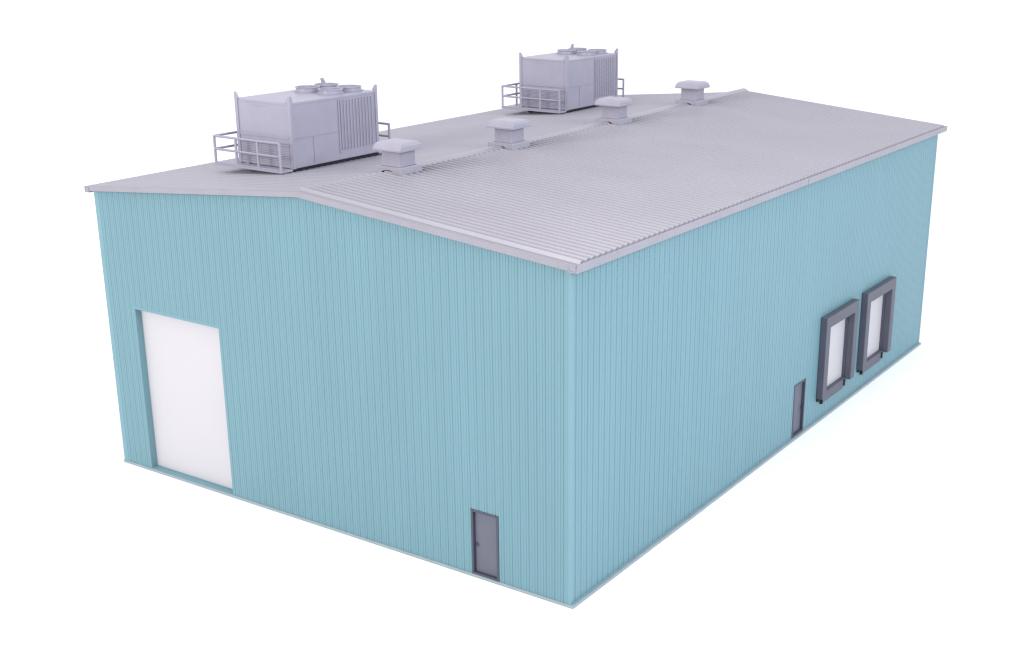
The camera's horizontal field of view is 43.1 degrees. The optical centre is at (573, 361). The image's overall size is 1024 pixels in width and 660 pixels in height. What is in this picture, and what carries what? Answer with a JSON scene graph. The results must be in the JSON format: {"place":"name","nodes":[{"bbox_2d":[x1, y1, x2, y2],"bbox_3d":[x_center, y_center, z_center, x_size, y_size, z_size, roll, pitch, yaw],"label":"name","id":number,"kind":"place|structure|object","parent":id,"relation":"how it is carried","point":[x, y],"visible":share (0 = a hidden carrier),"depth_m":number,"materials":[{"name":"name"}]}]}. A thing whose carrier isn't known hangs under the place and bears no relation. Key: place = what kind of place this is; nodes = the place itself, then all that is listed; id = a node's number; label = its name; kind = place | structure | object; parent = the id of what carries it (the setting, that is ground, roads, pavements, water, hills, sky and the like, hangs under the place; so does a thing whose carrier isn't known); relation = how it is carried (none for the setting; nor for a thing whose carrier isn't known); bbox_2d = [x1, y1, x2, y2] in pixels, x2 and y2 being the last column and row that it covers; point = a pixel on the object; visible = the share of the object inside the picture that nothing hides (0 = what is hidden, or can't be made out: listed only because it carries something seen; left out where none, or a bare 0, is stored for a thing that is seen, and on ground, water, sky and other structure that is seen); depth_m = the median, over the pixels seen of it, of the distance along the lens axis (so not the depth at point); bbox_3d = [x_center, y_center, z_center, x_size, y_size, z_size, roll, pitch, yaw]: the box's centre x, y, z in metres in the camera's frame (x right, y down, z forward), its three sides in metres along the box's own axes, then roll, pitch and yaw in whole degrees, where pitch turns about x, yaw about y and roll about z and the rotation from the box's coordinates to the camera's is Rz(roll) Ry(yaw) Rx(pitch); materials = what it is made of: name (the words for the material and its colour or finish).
{"place":"outdoors","nodes":[
{"label":"outdoors","id":0,"kind":"place"},
{"bbox_2d":[0,0,1023,659],"bbox_3d":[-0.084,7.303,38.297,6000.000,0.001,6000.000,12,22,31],"label":"ground","id":1,"kind":"structure","parent":0,"point":[880,516],"depth_m":53.88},
{"bbox_2d":[84,88,947,608],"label":"industrial building","id":2,"kind":"structure","parent":0,"point":[570,360],"depth_m":42.31,"materials":[{"name":"teal metal"}]},
{"bbox_2d":[134,306,233,494],"bbox_3d":[-13.657,1.334,45.899,4.460,6.220,0.377,12,22,31],"label":"cargo door","id":3,"kind":"structure","parent":2,"relation":"in","point":[182,367],"depth_m":46.11,"materials":[{"name":"white plastic"}]},
{"bbox_2d":[213,78,390,173],"bbox_3d":[-9.871,-8.700,47.468,3.366,2.864,5.800,12,22,31],"label":"rooftop cooling unit","id":4,"kind":"object","parent":2,"relation":"on","point":[306,127],"visible":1,"depth_m":45.96,"materials":[{"name":"silver metal"}]},
{"bbox_2d":[372,138,422,175],"bbox_3d":[-5.858,-6.801,43.310,1.200,1.150,1.160,12,22,31],"label":"roof vent","id":5,"kind":"object","parent":2,"relation":"on","point":[398,156],"visible":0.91,"depth_m":42.96,"materials":[{"name":"metal"}]},
{"bbox_2d":[470,508,499,581],"bbox_3d":[-2.654,5.598,39.588,1.040,2.200,0.180,12,22,31],"label":"personnel door","id":6,"kind":"structure","parent":2,"relation":"in","point":[484,526],"depth_m":39.62,"materials":[{"name":"metal"}]},
{"bbox_2d":[487,117,530,150],"bbox_3d":[-2.401,-8.449,48.337,1.200,1.150,1.160,12,22,31],"label":"roof vent","id":7,"kind":"object","parent":2,"relation":"on","point":[509,133],"visible":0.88,"depth_m":47.98,"materials":[{"name":"metal"}]},
{"bbox_2d":[501,44,623,113],"bbox_3d":[-0.417,-13.638,62.403,3.366,2.864,5.800,12,22,31],"label":"rooftop cooling unit","id":8,"kind":"object","parent":2,"relation":"on","point":[571,79],"visible":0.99,"depth_m":60.77,"materials":[{"name":"silver metal"}]},
{"bbox_2d":[595,96,632,125],"bbox_3d":[1.707,-10.456,54.295,1.200,1.150,1.160,12,22,31],"label":"roof vent","id":9,"kind":"object","parent":2,"relation":"on","point":[614,110],"visible":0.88,"depth_m":53.93,"materials":[{"name":"plastic"}]},
{"bbox_2d":[675,80,709,105],"bbox_3d":[5.492,-12.328,59.777,1.200,1.150,1.160,12,22,31],"label":"roof vent","id":10,"kind":"object","parent":2,"relation":"on","point":[692,92],"visible":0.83,"depth_m":59.41,"materials":[{"name":"plastic"}]},
{"bbox_2d":[791,378,805,437],"bbox_3d":[8.793,1.838,50.924,0.180,2.200,1.080,12,22,31],"label":"personnel door","id":11,"kind":"structure","parent":2,"relation":"in","point":[799,389],"depth_m":51.08,"materials":[{"name":"metal"}]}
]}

